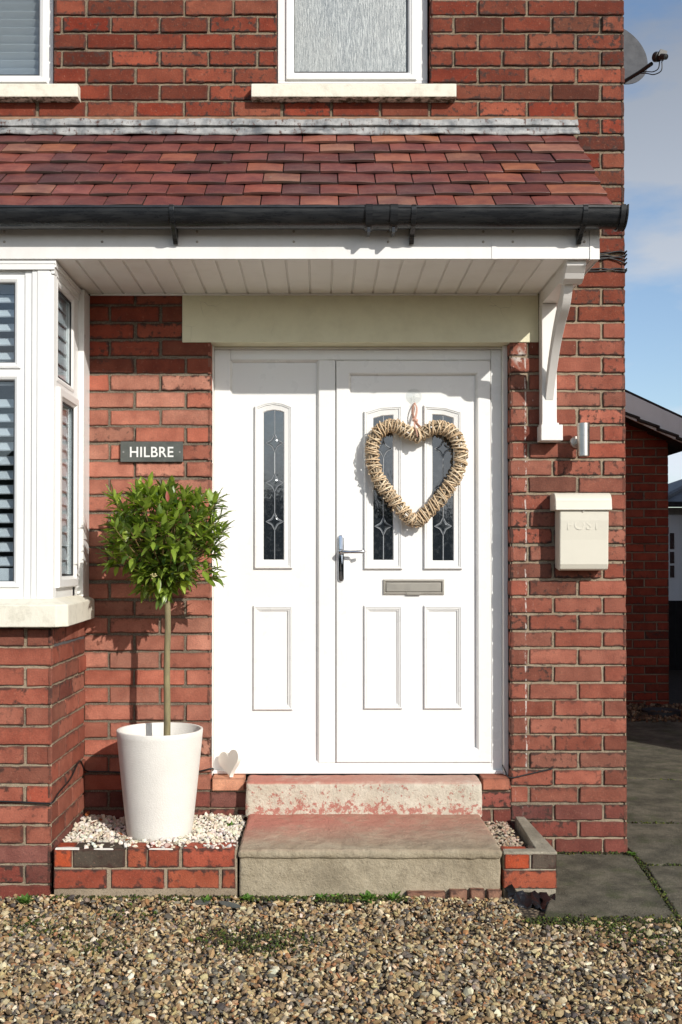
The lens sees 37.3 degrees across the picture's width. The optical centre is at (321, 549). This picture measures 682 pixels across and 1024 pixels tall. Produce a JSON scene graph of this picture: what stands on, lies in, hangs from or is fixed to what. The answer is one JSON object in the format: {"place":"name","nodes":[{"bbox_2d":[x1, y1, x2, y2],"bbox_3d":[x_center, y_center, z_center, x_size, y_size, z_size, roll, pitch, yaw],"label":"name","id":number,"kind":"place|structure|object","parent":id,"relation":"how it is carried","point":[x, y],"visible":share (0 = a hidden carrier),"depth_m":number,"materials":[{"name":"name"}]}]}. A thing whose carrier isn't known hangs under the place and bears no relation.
{"place":"outdoors","nodes":[
{"label":"outdoors","id":0,"kind":"place"},
{"bbox_2d":[0,866,681,1023],"bbox_3d":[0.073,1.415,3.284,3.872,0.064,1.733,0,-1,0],"label":"gravel","id":1,"kind":"structure","parent":0,"point":[406,947],"depth_m":3.44,"materials":[{"name":"beige gravel"}]},
{"bbox_2d":[15,893,34,903],"bbox_3d":[-1.191,1.405,4.058,0.080,0.041,0.067,0,-1,-33],"label":"weed","id":2,"kind":"object","parent":1,"relation":"on","point":[23,899],"visible":1,"depth_m":4.06,"materials":[{"name":"green plant"}]},
{"bbox_2d":[53,819,246,901],"bbox_3d":[-0.730,1.349,4.458,0.774,0.239,0.635,0,-1,0],"label":"brick planter","id":3,"kind":"object","parent":1,"relation":"on","point":[141,869],"visible":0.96,"depth_m":4.14,"materials":[{"name":"red brick"}]},
{"bbox_2d":[62,812,245,848],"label":"white pebbles","id":4,"kind":"object","parent":3,"relation":"on","point":[202,832],"visible":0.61,"depth_m":4.46,"materials":[{"name":"gravel"}]},
{"bbox_2d":[116,722,202,841],"bbox_3d":[-0.716,1.030,4.487,0.381,0.471,0.381,0,-1,0],"label":"plant pot","id":5,"kind":"object","parent":3,"relation":"on","point":[159,771],"visible":0.97,"depth_m":4.35,"materials":[{"name":"ceramic"}]},
{"bbox_2d":[95,471,235,735],"bbox_3d":[-0.701,0.273,4.489,0.599,1.243,0.554,0,-1,-23],"label":"bay tree","id":6,"kind":"object","parent":5,"relation":"on","point":[173,557],"visible":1,"depth_m":4.42,"materials":[{"name":"green plant"}]},
{"bbox_2d":[194,900,210,904],"bbox_3d":[-0.477,1.416,4.061,0.076,0.006,0.032,8,9,-34],"label":"slate shard","id":7,"kind":"object","parent":1,"relation":"on","point":[198,902],"visible":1,"depth_m":4.05,"materials":[{"name":"grey stone"}]},
{"bbox_2d":[202,894,212,901],"bbox_3d":[-0.466,1.411,4.080,0.043,0.026,0.058,-1,-1,42],"label":"weed","id":8,"kind":"object","parent":1,"relation":"on","point":[207,899],"visible":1,"depth_m":4.08,"materials":[{"name":"green plant"}]},
{"bbox_2d":[218,901,240,907],"bbox_3d":[-0.360,1.418,4.034,0.110,0.006,0.033,7,15,14],"label":"slate shard","id":9,"kind":"object","parent":1,"relation":"on","point":[230,904],"visible":1,"depth_m":4.03,"materials":[{"name":"grey stone"}]},
{"bbox_2d":[0,0,628,899],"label":"brick house","id":10,"kind":"structure","parent":1,"relation":"on","point":[270,264],"depth_m":4.81,"materials":[{"name":"red brick"}]},
{"bbox_2d":[0,0,53,83],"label":"window frame","id":11,"kind":"structure","parent":10,"relation":"in","point":[26,26],"depth_m":4.94,"materials":[{"name":"white plastic"}]},
{"bbox_2d":[0,261,89,598],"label":"bay window","id":12,"kind":"structure","parent":10,"relation":"in","point":[49,503],"depth_m":4.27,"materials":[{"name":"white plastic"}]},
{"bbox_2d":[0,760,213,803],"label":"cable","id":13,"kind":"object","parent":10,"relation":"attached to","point":[60,790],"visible":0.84,"depth_m":4.44,"materials":[{"name":"black rubber"}]},
{"bbox_2d":[120,442,182,461],"bbox_3d":[-0.803,-0.466,4.795,0.296,0.097,0.015,0,-1,0],"label":"name plate","id":14,"kind":"object","parent":10,"relation":"attached to","point":[151,451],"visible":1,"depth_m":4.79,"materials":[{"name":"grey metal"}]},
{"bbox_2d":[218,750,241,776],"bbox_3d":[-0.432,1.018,4.809,0.144,0.124,0.022,-22,-23,40],"label":"wooden heart","id":15,"kind":"object","parent":10,"relation":"on","point":[229,762],"visible":1,"depth_m":4.79,"materials":[{"name":"white wood"}]},
{"bbox_2d":[278,0,426,83],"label":"window frame","id":16,"kind":"structure","parent":10,"relation":"in","point":[320,41],"depth_m":4.90,"materials":[{"name":"white plastic"}]},
{"bbox_2d":[336,360,490,762],"bbox_3d":[0.448,0.053,4.900,0.749,1.949,0.118,0,-1,0],"label":"door","id":17,"kind":"structure","parent":10,"relation":"in","point":[413,605],"depth_m":4.91,"materials":[{"name":"white plastic"}]},
{"bbox_2d":[502,765,552,777],"bbox_3d":[0.974,1.055,4.786,0.239,0.052,0.062,0,-1,16],"label":"cable","id":18,"kind":"object","parent":10,"relation":"attached to","point":[525,774],"visible":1,"depth_m":4.78,"materials":[{"name":"black rubber"}]},
{"bbox_2d":[570,422,589,456],"bbox_3d":[1.218,-0.514,4.745,0.060,0.154,0.126,0,-1,-7],"label":"wall lamp","id":19,"kind":"object","parent":10,"relation":"attached to","point":[580,441],"visible":1,"depth_m":4.69,"materials":[{"name":"metal"}]},
{"bbox_2d":[550,493,611,570],"bbox_3d":[1.218,-0.085,4.738,0.262,0.363,0.122,0,-1,0],"label":"post box","id":20,"kind":"object","parent":10,"relation":"attached to","point":[581,529],"visible":1,"depth_m":4.70,"materials":[{"name":"beige metal"}]},
{"bbox_2d":[588,268,626,272],"bbox_3d":[1.359,-1.318,4.961,0.200,0.048,0.314,0,-1,0],"label":"cable","id":21,"kind":"object","parent":10,"relation":"attached to","point":[621,270],"visible":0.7,"depth_m":4.81,"materials":[{"name":"black plastic"}]},
{"bbox_2d":[599,250,626,264],"bbox_3d":[1.380,-1.378,4.962,0.160,0.093,0.314,0,-1,0],"label":"cable","id":22,"kind":"object","parent":10,"relation":"attached to","point":[610,256],"visible":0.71,"depth_m":4.81,"materials":[{"name":"black plastic"}]},
{"bbox_2d":[623,29,667,84],"bbox_3d":[1.625,-2.699,5.454,0.376,0.446,0.498,0,-1,0],"label":"satellite dish","id":23,"kind":"object","parent":10,"relation":"attached to","point":[637,65],"visible":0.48,"depth_m":5.60,"materials":[{"name":"grey metal"}]},
{"bbox_2d":[0,778,681,972],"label":"moss","id":24,"kind":"object","parent":1,"relation":"on","point":[540,920],"visible":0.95,"depth_m":3.83,"materials":[{"name":"green plant"}]},
{"bbox_2d":[240,893,252,901],"bbox_3d":[-0.297,1.403,4.088,0.051,0.035,0.071,-1,-1,37],"label":"weed","id":25,"kind":"object","parent":24,"relation":"on","point":[248,896],"visible":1,"depth_m":4.08,"materials":[{"name":"green plant"}]},
{"bbox_2d":[315,893,328,898],"bbox_3d":[0.007,1.403,4.085,0.065,0.034,0.047,0,-1,0],"label":"weed","id":26,"kind":"object","parent":24,"relation":"on","point":[318,895],"visible":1,"depth_m":4.09,"materials":[{"name":"green plant"}]},
{"bbox_2d":[327,892,346,900],"bbox_3d":[0.063,1.400,4.075,0.065,0.040,0.066,-1,-1,41],"label":"weed","id":27,"kind":"object","parent":24,"relation":"on","point":[338,894],"visible":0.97,"depth_m":4.08,"materials":[{"name":"green plant"}]},
{"bbox_2d":[358,890,377,903],"bbox_3d":[0.187,1.397,4.066,0.085,0.046,0.098,0,-1,0],"label":"weed","id":28,"kind":"object","parent":1,"relation":"on","point":[368,895],"visible":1,"depth_m":4.06,"materials":[{"name":"green plant"}]},
{"bbox_2d":[238,775,501,904],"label":"front steps","id":29,"kind":"structure","parent":1,"relation":"on","point":[405,835],"depth_m":4.30,"materials":[{"name":"beige concrete"}]},
{"bbox_2d":[384,891,400,899],"bbox_3d":[0.293,1.400,4.087,0.074,0.040,0.057,0,-1,0],"label":"weed","id":30,"kind":"object","parent":1,"relation":"on","point":[393,895],"visible":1,"depth_m":4.09,"materials":[{"name":"green plant"}]},
{"bbox_2d":[490,817,556,897],"bbox_3d":[0.861,1.353,4.464,0.222,0.212,0.614,0,-1,0],"label":"edging bed","id":31,"kind":"object","parent":1,"relation":"on","point":[529,865],"visible":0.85,"depth_m":4.16,"materials":[{"name":"red clay brick"},{"name":"brick"},{"name":"gravel"}]},
{"bbox_2d":[482,820,523,847],"bbox_3d":[0.812,1.277,4.499,0.135,0.027,0.551,0,-1,0],"label":"rubble","id":32,"kind":"object","parent":31,"relation":"on","point":[505,829],"visible":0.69,"depth_m":4.55,"materials":[{"name":"beige gravel"}]},
{"bbox_2d":[505,884,555,910],"bbox_3d":[0.856,1.412,4.091,0.205,0.087,0.141,0,-1,0],"label":"plastic membrane","id":33,"kind":"object","parent":1,"relation":"on","point":[527,900],"visible":0.91,"depth_m":4.11,"materials":[{"name":"black plastic"}]},
{"bbox_2d":[544,854,676,925],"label":"paving","id":34,"kind":"structure","parent":0,"point":[601,885],"depth_m":4.24,"materials":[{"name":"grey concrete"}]},
{"bbox_2d":[626,724,667,747],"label":"paving","id":35,"kind":"structure","parent":0,"point":[635,737],"depth_m":7.84,"materials":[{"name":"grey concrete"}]},
{"bbox_2d":[623,0,681,507],"label":"sky","id":36,"kind":"structure","parent":0,"point":[652,104],"materials":[{"name":"blue"}]},
{"bbox_2d":[626,779,681,823],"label":"paving","id":37,"kind":"structure","parent":0,"point":[652,801],"depth_m":5.81,"materials":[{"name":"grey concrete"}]},
{"bbox_2d":[626,745,681,779],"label":"paving","id":38,"kind":"structure","parent":0,"point":[647,762],"depth_m":6.90,"materials":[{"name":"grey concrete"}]},
{"bbox_2d":[626,717,681,754],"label":"paving","id":39,"kind":"structure","parent":0,"point":[668,733],"depth_m":8.22,"materials":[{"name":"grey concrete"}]},
{"bbox_2d":[627,823,681,866],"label":"paving","id":40,"kind":"structure","parent":0,"point":[659,844],"depth_m":4.95,"materials":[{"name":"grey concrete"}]},
{"bbox_2d":[629,670,681,716],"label":"path","id":41,"kind":"structure","parent":0,"point":[675,686],"depth_m":11.17,"materials":[{"name":"grey concrete"}]},
{"bbox_2d":[625,389,681,704],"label":"outbuilding","id":42,"kind":"structure","parent":41,"relation":"on","point":[653,438],"depth_m":9.80,"materials":[{"name":"red brick"}]},
{"bbox_2d":[626,702,681,722],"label":"leaf litter","id":43,"kind":"object","parent":41,"relation":"on","point":[640,715],"visible":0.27,"depth_m":9.03,"materials":[{"name":"plant"}]},
{"bbox_2d":[641,707,680,716],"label":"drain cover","id":44,"kind":"object","parent":41,"relation":"on","point":[656,709],"visible":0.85,"depth_m":9.14,"materials":[{"name":"black metal"}]},
{"bbox_2d":[668,479,681,600],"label":"house","id":45,"kind":"structure","parent":41,"relation":"on","point":[675,539],"depth_m":16.28,"materials":[{"name":"stone"}]},
{"bbox_2d":[668,515,681,600],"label":"door","id":46,"kind":"structure","parent":45,"relation":"in","point":[674,521],"depth_m":16.28,"materials":[{"name":"white plastic"}]},
{"bbox_2d":[669,601,681,669],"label":"fence","id":47,"kind":"object","parent":41,"relation":"on","point":[675,635],"visible":0.12,"depth_m":12.99,"materials":[{"name":"brown wood"}]},
{"bbox_2d":[647,866,681,916],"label":"paving","id":48,"kind":"structure","parent":0,"point":[668,879],"depth_m":4.35,"materials":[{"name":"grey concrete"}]},
{"bbox_3d":[0.451,-0.749,4.913,0.078,0.078,0.030,0,-1,0],"label":"suction hook","id":49,"kind":"object","parent":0,"visible":0},
{"bbox_2d":[364,403,468,527],"bbox_3d":[0.459,-0.411,4.866,0.502,0.613,0.106,0,-1,0],"label":"wicker heart","id":50,"kind":"object","parent":49,"relation":"hanging from","point":[451,433],"visible":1,"depth_m":4.84,"materials":[{"name":"beige wicker"}]}
]}

